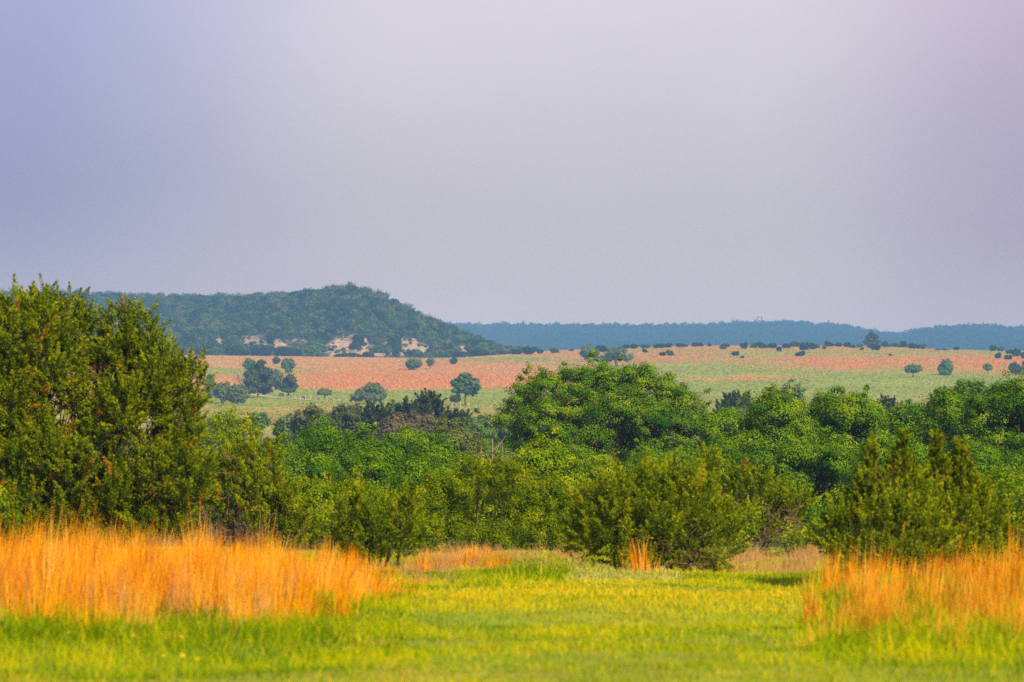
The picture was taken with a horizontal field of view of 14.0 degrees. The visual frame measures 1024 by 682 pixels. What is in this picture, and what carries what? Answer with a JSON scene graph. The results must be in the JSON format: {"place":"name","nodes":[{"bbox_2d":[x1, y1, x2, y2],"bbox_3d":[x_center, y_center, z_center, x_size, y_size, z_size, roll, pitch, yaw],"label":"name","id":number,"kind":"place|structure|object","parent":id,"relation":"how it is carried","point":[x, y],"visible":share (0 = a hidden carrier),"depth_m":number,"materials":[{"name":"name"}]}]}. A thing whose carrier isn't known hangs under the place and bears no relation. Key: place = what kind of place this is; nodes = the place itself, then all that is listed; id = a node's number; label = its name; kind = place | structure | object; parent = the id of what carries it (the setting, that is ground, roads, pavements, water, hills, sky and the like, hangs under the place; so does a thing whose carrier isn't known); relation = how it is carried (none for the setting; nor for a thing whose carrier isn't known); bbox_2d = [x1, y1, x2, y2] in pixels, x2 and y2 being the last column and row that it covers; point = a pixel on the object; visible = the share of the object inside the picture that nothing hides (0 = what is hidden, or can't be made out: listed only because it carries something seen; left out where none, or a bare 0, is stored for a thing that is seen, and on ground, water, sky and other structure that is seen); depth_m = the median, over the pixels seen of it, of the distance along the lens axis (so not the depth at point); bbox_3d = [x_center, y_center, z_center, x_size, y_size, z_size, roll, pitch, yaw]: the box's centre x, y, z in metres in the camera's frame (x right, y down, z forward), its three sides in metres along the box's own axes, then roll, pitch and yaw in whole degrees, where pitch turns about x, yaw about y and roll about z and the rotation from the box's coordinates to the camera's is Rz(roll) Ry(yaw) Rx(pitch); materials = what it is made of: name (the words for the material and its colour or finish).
{"place":"outdoors","nodes":[
{"label":"outdoors","id":0,"kind":"place"},
{"bbox_2d":[0,582,419,652],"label":"tall grass","id":1,"kind":"structure","parent":0,"point":[359,636],"depth_m":38.06,"materials":[{"name":"plant"}]},
{"bbox_2d":[20,294,503,357],"bbox_3d":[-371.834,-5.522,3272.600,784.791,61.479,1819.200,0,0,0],"label":"hill","id":2,"kind":"structure","parent":0,"point":[340,340],"depth_m":2577.10,"materials":[{"name":"green plant"}]},
{"bbox_2d":[1,281,538,356],"bbox_3d":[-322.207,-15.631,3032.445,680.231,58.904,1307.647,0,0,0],"label":"forest","id":3,"kind":"object","parent":2,"relation":"on","point":[366,321],"visible":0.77,"depth_m":2713.85,"materials":[{"name":"green plant"}]},
{"bbox_2d":[271,346,301,356],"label":"bank bush","id":4,"kind":"object","parent":2,"relation":"on","point":[283,351],"visible":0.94,"depth_m":2364.38,"materials":[{"name":"green plant"}]},
{"bbox_2d":[281,551,464,584],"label":"tall grass","id":5,"kind":"structure","parent":0,"point":[421,570],"depth_m":62.51,"materials":[{"name":"orange plant"}]},
{"bbox_2d":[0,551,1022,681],"bbox_3d":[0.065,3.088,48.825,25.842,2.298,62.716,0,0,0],"label":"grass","id":6,"kind":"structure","parent":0,"point":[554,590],"depth_m":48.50,"materials":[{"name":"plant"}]},
{"bbox_2d":[0,347,1023,681],"bbox_3d":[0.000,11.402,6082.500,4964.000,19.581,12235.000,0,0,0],"label":"ground","id":7,"kind":"structure","parent":0,"point":[592,659],"depth_m":38.47,"materials":[{"name":"green plant"}]},
{"bbox_2d":[0,485,28,545],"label":"leafy shrub","id":8,"kind":"object","parent":7,"relation":"on","point":[3,503],"visible":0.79,"depth_m":65.94,"materials":[{"name":"green plant"}]},
{"bbox_2d":[0,273,219,550],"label":"juniper tree","id":9,"kind":"object","parent":7,"relation":"on","point":[46,460],"visible":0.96,"depth_m":71.26,"materials":[{"name":"green plant"}]},
{"bbox_2d":[177,454,259,531],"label":"leafy tree","id":10,"kind":"object","parent":7,"relation":"on","point":[214,521],"visible":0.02,"depth_m":198.57,"materials":[{"name":"green plant"}]},
{"bbox_2d":[0,498,441,630],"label":"tall grass","id":11,"kind":"structure","parent":7,"relation":"on","point":[289,560],"depth_m":46.46,"materials":[{"name":"orange plant"}]},
{"bbox_2d":[213,381,230,402],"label":"pasture tree","id":12,"kind":"object","parent":7,"relation":"on","point":[220,390],"visible":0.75,"depth_m":1397.89,"materials":[{"name":"green plant"}]},
{"bbox_2d":[195,412,254,447],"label":"hedge tree","id":13,"kind":"object","parent":7,"relation":"on","point":[210,440],"visible":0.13,"depth_m":617.86,"materials":[{"name":"green plant"}]},
{"bbox_2d":[223,345,249,355],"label":"bank bush","id":14,"kind":"object","parent":7,"relation":"on","point":[232,351],"visible":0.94,"depth_m":2364.92,"materials":[{"name":"green plant"}]},
{"bbox_2d":[198,401,275,546],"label":"leafy shrub","id":15,"kind":"object","parent":7,"relation":"on","point":[246,423],"visible":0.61,"depth_m":86.91,"materials":[{"name":"green plant"}]},
{"bbox_2d":[224,383,249,404],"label":"pasture tree","id":16,"kind":"object","parent":7,"relation":"on","point":[236,394],"visible":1,"depth_m":1301.39,"materials":[{"name":"green plant"}]},
{"bbox_2d":[172,431,322,554],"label":"juniper tree","id":17,"kind":"object","parent":7,"relation":"on","point":[253,479],"visible":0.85,"depth_m":79.59,"materials":[{"name":"green plant"}]},
{"bbox_2d":[243,359,274,397],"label":"tree","id":18,"kind":"object","parent":7,"relation":"on","point":[259,378],"visible":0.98,"depth_m":1500.90,"materials":[{"name":"green plant"}]},
{"bbox_2d":[246,410,272,446],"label":"hedge tree","id":19,"kind":"object","parent":7,"relation":"on","point":[262,418],"visible":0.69,"depth_m":639.08,"materials":[{"name":"green plant"}]},
{"bbox_2d":[249,345,271,355],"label":"bank bush","id":20,"kind":"object","parent":7,"relation":"on","point":[261,351],"visible":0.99,"depth_m":2364.70,"materials":[{"name":"green plant"}]},
{"bbox_2d":[248,422,309,528],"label":"leafy tree","id":21,"kind":"object","parent":7,"relation":"on","point":[290,446],"visible":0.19,"depth_m":204.45,"materials":[{"name":"green plant"}]},
{"bbox_2d":[270,413,297,443],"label":"hedge tree","id":22,"kind":"object","parent":7,"relation":"on","point":[283,423],"visible":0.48,"depth_m":608.85,"materials":[{"name":"green plant"}]},
{"bbox_2d":[280,358,297,372],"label":"pasture tree","id":23,"kind":"object","parent":7,"relation":"on","point":[287,364],"visible":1,"depth_m":1888.75,"materials":[{"name":"green plant"}]},
{"bbox_2d":[280,373,298,395],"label":"pine tree","id":24,"kind":"object","parent":7,"relation":"on","point":[288,384],"visible":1,"depth_m":1532.73,"materials":[{"name":"green plant"}]},
{"bbox_2d":[267,439,348,541],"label":"leafy tree","id":25,"kind":"object","parent":7,"relation":"on","point":[310,466],"visible":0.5,"depth_m":167.34,"materials":[{"name":"green plant"}]},
{"bbox_2d":[288,401,337,434],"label":"hedge tree","id":26,"kind":"object","parent":7,"relation":"on","point":[299,419],"visible":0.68,"depth_m":598.73,"materials":[{"name":"green plant"}]},
{"bbox_2d":[302,342,328,356],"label":"bank bush","id":27,"kind":"object","parent":7,"relation":"on","point":[313,350],"visible":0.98,"depth_m":2366.18,"materials":[{"name":"green plant"}]},
{"bbox_2d":[290,411,351,508],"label":"leafy tree","id":28,"kind":"object","parent":7,"relation":"on","point":[326,435],"visible":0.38,"depth_m":213.42,"materials":[{"name":"green plant"}]},
{"bbox_2d":[285,465,399,549],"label":"leafy shrub","id":29,"kind":"object","parent":7,"relation":"on","point":[318,492],"visible":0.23,"depth_m":85.78,"materials":[{"name":"green plant"}]},
{"bbox_2d":[324,400,368,445],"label":"hedge tree","id":30,"kind":"object","parent":7,"relation":"on","point":[347,416],"visible":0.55,"depth_m":602.28,"materials":[{"name":"green plant"}]},
{"bbox_2d":[324,446,398,514],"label":"leafy tree","id":31,"kind":"object","parent":7,"relation":"on","point":[370,467],"visible":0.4,"depth_m":159.51,"materials":[{"name":"green plant"}]},
{"bbox_2d":[329,421,405,472],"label":"leafy tree","id":32,"kind":"object","parent":7,"relation":"on","point":[353,443],"visible":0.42,"depth_m":195.52,"materials":[{"name":"green plant"}]},
{"bbox_2d":[350,382,386,402],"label":"pasture tree","id":33,"kind":"object","parent":7,"relation":"on","point":[370,391],"visible":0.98,"depth_m":1357.20,"materials":[{"name":"green plant"}]},
{"bbox_2d":[356,399,395,441],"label":"hedge tree","id":34,"kind":"object","parent":7,"relation":"on","point":[371,413],"visible":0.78,"depth_m":589.29,"materials":[{"name":"green plant"}]},
{"bbox_2d":[313,472,439,568],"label":"juniper shrub","id":35,"kind":"object","parent":7,"relation":"on","point":[359,526],"visible":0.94,"depth_m":65.84,"materials":[{"name":"green plant"}]},
{"bbox_2d":[371,411,420,440],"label":"hedge tree","id":36,"kind":"object","parent":7,"relation":"on","point":[389,423],"visible":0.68,"depth_m":559.35,"materials":[{"name":"brown plant"}]},
{"bbox_2d":[388,421,429,467],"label":"leafy tree","id":37,"kind":"object","parent":7,"relation":"on","point":[407,440],"visible":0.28,"depth_m":236.69,"materials":[{"name":"green plant"}]},
{"bbox_2d":[394,395,431,419],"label":"hedge tree","id":38,"kind":"object","parent":7,"relation":"on","point":[406,407],"visible":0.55,"depth_m":598.46,"materials":[{"name":"green plant"}]},
{"bbox_2d":[405,356,422,369],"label":"pasture bush","id":39,"kind":"object","parent":7,"relation":"on","point":[412,363],"visible":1,"depth_m":1976.94,"materials":[{"name":"green plant"}]},
{"bbox_2d":[376,444,458,540],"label":"leafy tree","id":40,"kind":"object","parent":7,"relation":"on","point":[412,468],"visible":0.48,"depth_m":147.45,"materials":[{"name":"green plant"}]},
{"bbox_2d":[400,546,440,571],"bbox_3d":[-1.362,3.322,63.005,0.645,0.445,0.395,0,0,31],"label":"grass tussock","id":41,"kind":"object","parent":7,"relation":"on","point":[427,562],"depth_m":62.98,"materials":[{"name":"orange plant"}]},
{"bbox_2d":[409,408,447,434],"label":"hedge tree","id":42,"kind":"object","parent":7,"relation":"on","point":[423,422],"visible":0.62,"depth_m":563.54,"materials":[{"name":"brown plant"}]},
{"bbox_2d":[414,387,446,432],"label":"hedge tree","id":43,"kind":"object","parent":7,"relation":"on","point":[434,400],"visible":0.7,"depth_m":603.05,"materials":[{"name":"green plant"}]},
{"bbox_2d":[401,432,462,536],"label":"leafy tree","id":44,"kind":"object","parent":7,"relation":"on","point":[445,450],"visible":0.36,"depth_m":185.39,"materials":[{"name":"green plant"}]},
{"bbox_2d":[393,458,481,553],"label":"leafy shrub","id":45,"kind":"object","parent":7,"relation":"on","point":[453,524],"visible":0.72,"depth_m":82.85,"materials":[{"name":"green plant"}]},
{"bbox_2d":[436,406,472,428],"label":"hedge tree","id":46,"kind":"object","parent":7,"relation":"on","point":[449,415],"visible":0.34,"depth_m":578.94,"materials":[{"name":"green plant"}]},
{"bbox_2d":[421,416,493,460],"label":"leafy tree","id":47,"kind":"object","parent":7,"relation":"on","point":[463,437],"visible":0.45,"depth_m":231.41,"materials":[{"name":"green plant"}]},
{"bbox_2d":[450,372,481,405],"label":"lone tree","id":48,"kind":"object","parent":7,"relation":"on","point":[459,383],"visible":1,"depth_m":1330.87,"materials":[{"name":"green plant"}]},
{"bbox_2d":[438,449,494,546],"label":"leafy tree","id":49,"kind":"object","parent":7,"relation":"on","point":[456,463],"visible":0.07,"depth_m":149.72,"materials":[{"name":"green plant"}]},
{"bbox_2d":[461,407,499,443],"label":"hedge tree","id":50,"kind":"object","parent":7,"relation":"on","point":[478,423],"visible":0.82,"depth_m":573.68,"materials":[{"name":"green plant"}]},
{"bbox_2d":[456,505,519,551],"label":"leafy shrub","id":51,"kind":"object","parent":7,"relation":"on","point":[476,534],"visible":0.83,"depth_m":78.83,"materials":[{"name":"green plant"}]},
{"bbox_2d":[451,451,528,547],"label":"juniper tree","id":52,"kind":"object","parent":7,"relation":"on","point":[487,496],"visible":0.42,"depth_m":88.02,"materials":[{"name":"green plant"}]},
{"bbox_2d":[469,428,511,466],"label":"leafy tree","id":53,"kind":"object","parent":7,"relation":"on","point":[495,443],"visible":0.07,"depth_m":289.74,"materials":[{"name":"green plant"}]},
{"bbox_2d":[461,460,542,546],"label":"leafy tree","id":54,"kind":"object","parent":7,"relation":"on","point":[486,512],"visible":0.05,"depth_m":111.59,"materials":[{"name":"green plant"}]},
{"bbox_2d":[493,413,519,445],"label":"hedge tree","id":55,"kind":"object","parent":7,"relation":"on","point":[502,434],"visible":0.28,"depth_m":588.84,"materials":[{"name":"green plant"}]},
{"bbox_2d":[395,538,628,571],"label":"tall grass","id":56,"kind":"structure","parent":7,"relation":"on","point":[488,548],"depth_m":70.47,"materials":[{"name":"plant"}]},
{"bbox_2d":[30,345,1023,427],"bbox_3d":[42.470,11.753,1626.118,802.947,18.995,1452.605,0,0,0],"label":"pasture grass","id":57,"kind":"structure","parent":7,"relation":"on","point":[346,373],"depth_m":1877.55,"materials":[{"name":"green plant"}]},
{"bbox_2d":[474,447,580,552],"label":"leafy shrub","id":58,"kind":"object","parent":7,"relation":"on","point":[535,488],"visible":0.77,"depth_m":81.50,"materials":[{"name":"green plant"}]},
{"bbox_2d":[510,426,593,544],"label":"leafy tree","id":59,"kind":"object","parent":7,"relation":"on","point":[535,450],"visible":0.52,"depth_m":116.46,"materials":[{"name":"green plant"}]},
{"bbox_2d":[554,444,627,528],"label":"leafy tree","id":60,"kind":"object","parent":7,"relation":"on","point":[577,448],"visible":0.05,"depth_m":199.88,"materials":[{"name":"green plant"}]},
{"bbox_2d":[485,349,716,466],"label":"oak tree","id":61,"kind":"object","parent":7,"relation":"on","point":[586,416],"visible":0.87,"depth_m":231.12,"materials":[{"name":"green plant"}]},
{"bbox_2d":[575,452,633,542],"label":"leafy tree","id":62,"kind":"object","parent":7,"relation":"on","point":[595,467],"visible":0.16,"depth_m":127.58,"materials":[{"name":"green plant"}]},
{"bbox_2d":[599,344,634,366],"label":"pasture tree","id":63,"kind":"object","parent":7,"relation":"on","point":[613,353],"visible":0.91,"depth_m":1914.49,"materials":[{"name":"green plant"}]},
{"bbox_2d":[618,536,663,571],"bbox_3d":[1.934,3.219,62.956,0.712,0.594,0.532,0,0,9],"label":"grass tussock","id":64,"kind":"object","parent":7,"relation":"on","point":[641,565],"depth_m":62.98,"materials":[{"name":"orange plant"}]},
{"bbox_2d":[554,449,755,572],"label":"juniper shrub","id":65,"kind":"object","parent":7,"relation":"on","point":[639,505],"visible":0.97,"depth_m":65.58,"materials":[{"name":"green plant"}]},
{"bbox_2d":[618,431,700,535],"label":"leafy tree","id":66,"kind":"object","parent":7,"relation":"on","point":[686,454],"visible":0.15,"depth_m":181.62,"materials":[{"name":"green plant"}]},
{"bbox_2d":[686,395,746,453],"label":"leafy tree","id":67,"kind":"object","parent":7,"relation":"on","point":[724,417],"visible":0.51,"depth_m":223.14,"materials":[{"name":"green plant"}]},
{"bbox_2d":[712,390,751,410],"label":"hedge tree","id":68,"kind":"object","parent":7,"relation":"on","point":[729,398],"visible":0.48,"depth_m":618.72,"materials":[{"name":"green plant"}]},
{"bbox_2d":[697,428,783,539],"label":"leafy tree","id":69,"kind":"object","parent":7,"relation":"on","point":[739,449],"visible":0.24,"depth_m":171.28,"materials":[{"name":"green plant"}]},
{"bbox_2d":[721,495,767,555],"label":"leafy shrub","id":70,"kind":"object","parent":7,"relation":"on","point":[756,514],"visible":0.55,"depth_m":76.00,"materials":[{"name":"green plant"}]},
{"bbox_2d":[680,440,822,553],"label":"juniper tree","id":71,"kind":"object","parent":7,"relation":"on","point":[786,503],"visible":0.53,"depth_m":82.82,"materials":[{"name":"green plant"}]},
{"bbox_2d":[731,381,825,530],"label":"leafy tree","id":72,"kind":"object","parent":7,"relation":"on","point":[769,413],"visible":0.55,"depth_m":201.52,"materials":[{"name":"green plant"}]},
{"bbox_2d":[763,515,819,557],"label":"leafy shrub","id":73,"kind":"object","parent":7,"relation":"on","point":[794,543],"visible":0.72,"depth_m":76.94,"materials":[{"name":"green plant"}]},
{"bbox_2d":[777,378,807,404],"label":"hedge tree","id":74,"kind":"object","parent":7,"relation":"on","point":[799,394],"visible":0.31,"depth_m":639.10,"materials":[{"name":"green plant"}]},
{"bbox_2d":[766,425,858,538],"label":"leafy tree","id":75,"kind":"object","parent":7,"relation":"on","point":[796,459],"visible":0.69,"depth_m":165.30,"materials":[{"name":"green plant"}]},
{"bbox_2d":[797,579,832,623],"bbox_3d":[3.186,2.795,43.987,0.433,0.591,0.291,0,0,0],"label":"grass tussock","id":76,"kind":"object","parent":7,"relation":"on","point":[807,605],"depth_m":44.00,"materials":[{"name":"orange plant"}]},
{"bbox_2d":[792,492,847,546],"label":"leafy shrub","id":77,"kind":"object","parent":7,"relation":"on","point":[814,519],"visible":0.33,"depth_m":79.93,"materials":[{"name":"green plant"}]},
{"bbox_2d":[804,385,858,493],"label":"leafy tree","id":78,"kind":"object","parent":7,"relation":"on","point":[813,404],"visible":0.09,"depth_m":211.67,"materials":[{"name":"green plant"}]},
{"bbox_2d":[814,383,898,491],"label":"leafy tree","id":79,"kind":"object","parent":7,"relation":"on","point":[848,416],"visible":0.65,"depth_m":205.12,"materials":[{"name":"green plant"}]},
{"bbox_2d":[863,330,880,344],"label":"pine tree","id":80,"kind":"object","parent":7,"relation":"on","point":[871,337],"visible":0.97,"depth_m":2309.55,"materials":[{"name":"green plant"}]},
{"bbox_2d":[803,427,963,576],"bbox_3d":[5.164,2.422,57.739,2.235,2.448,1.850,0,0,0],"label":"juniper tree","id":81,"kind":"object","parent":7,"relation":"on","point":[870,478],"visible":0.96,"depth_m":57.61,"materials":[{"name":"green plant"}]},
{"bbox_2d":[876,393,902,413],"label":"hedge tree","id":82,"kind":"object","parent":7,"relation":"on","point":[892,400],"visible":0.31,"depth_m":559.18,"materials":[{"name":"green plant"}]},
{"bbox_2d":[837,421,942,531],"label":"leafy tree","id":83,"kind":"object","parent":7,"relation":"on","point":[886,442],"visible":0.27,"depth_m":159.56,"materials":[{"name":"green plant"}]},
{"bbox_2d":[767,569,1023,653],"bbox_3d":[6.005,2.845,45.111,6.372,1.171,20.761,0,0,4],"label":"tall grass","id":84,"kind":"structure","parent":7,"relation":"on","point":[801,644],"depth_m":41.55,"materials":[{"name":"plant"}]},
{"bbox_2d":[878,397,928,518],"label":"leafy tree","id":85,"kind":"object","parent":7,"relation":"on","point":[905,417],"visible":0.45,"depth_m":214.93,"materials":[{"name":"green plant"}]},
{"bbox_2d":[905,378,981,511],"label":"leafy tree","id":86,"kind":"object","parent":7,"relation":"on","point":[942,408],"visible":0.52,"depth_m":195.17,"materials":[{"name":"green plant"}]},
{"bbox_2d":[937,358,953,374],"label":"pasture tree","id":87,"kind":"object","parent":7,"relation":"on","point":[945,367],"visible":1,"depth_m":1815.52,"materials":[{"name":"green plant"}]},
{"bbox_2d":[895,428,1023,574],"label":"juniper tree","id":88,"kind":"object","parent":7,"relation":"on","point":[969,496],"visible":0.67,"depth_m":59.32,"materials":[{"name":"green plant"}]},
{"bbox_2d":[933,428,1023,534],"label":"leafy tree","id":89,"kind":"object","parent":7,"relation":"on","point":[984,455],"visible":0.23,"depth_m":157.19,"materials":[{"name":"green plant"}]},
{"bbox_2d":[943,365,1023,457],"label":"leafy tree","id":90,"kind":"object","parent":7,"relation":"on","point":[1003,403],"visible":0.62,"depth_m":182.80,"materials":[{"name":"green plant"}]},
{"bbox_2d":[971,541,1019,582],"bbox_3d":[6.373,3.013,54.960,0.666,0.750,0.562,0,0,0],"label":"grass tussock","id":91,"kind":"object","parent":7,"relation":"on","point":[991,561],"depth_m":54.95,"materials":[{"name":"orange plant"}]},
{"bbox_2d":[977,463,1023,561],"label":"leafy shrub","id":92,"kind":"object","parent":7,"relation":"on","point":[1000,476],"visible":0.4,"depth_m":69.87,"materials":[{"name":"green plant"}]},
{"bbox_2d":[990,433,1023,473],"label":"leafy tree","id":93,"kind":"object","parent":7,"relation":"on","point":[1018,444],"visible":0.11,"depth_m":175.04,"materials":[{"name":"green plant"}]},
{"bbox_2d":[0,0,1023,332],"label":"sky","id":94,"kind":"structure","parent":0,"point":[852,162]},
{"bbox_2d":[562,564,687,582],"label":"grass","id":95,"kind":"structure","parent":0,"point":[630,571],"depth_m":62.10,"materials":[{"name":"plant"}]},
{"bbox_2d":[474,327,846,350],"bbox_3d":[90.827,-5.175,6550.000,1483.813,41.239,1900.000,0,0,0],"label":"ridge","id":96,"kind":"structure","parent":0,"point":[664,336],"depth_m":6370.71,"materials":[{"name":"plant"}]},
{"bbox_2d":[441,316,957,350],"bbox_3d":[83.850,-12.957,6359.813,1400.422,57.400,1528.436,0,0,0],"label":"ridge forest","id":97,"kind":"object","parent":96,"relation":"on","point":[779,332],"visible":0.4,"depth_m":6365.42,"materials":[{"name":"green plant"}]},
{"bbox_2d":[678,539,846,573],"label":"tall grass","id":98,"kind":"structure","parent":0,"point":[750,556],"depth_m":71.18,"materials":[{"name":"beige plant"}]},
{"bbox_2d":[796,512,1023,653],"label":"tall grass","id":99,"kind":"structure","parent":0,"point":[992,604],"depth_m":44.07,"materials":[{"name":"orange plant"}]},
{"bbox_3d":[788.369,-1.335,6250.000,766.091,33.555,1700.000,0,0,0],"label":"far ridge","id":100,"kind":"structure","parent":0,"visible":0},
{"bbox_2d":[830,322,1023,350],"bbox_3d":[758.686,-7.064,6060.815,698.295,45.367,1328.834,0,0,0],"label":"ridge forest","id":101,"kind":"object","parent":100,"relation":"on","point":[972,336],"visible":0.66,"depth_m":5977.47,"materials":[{"name":"green plant"}]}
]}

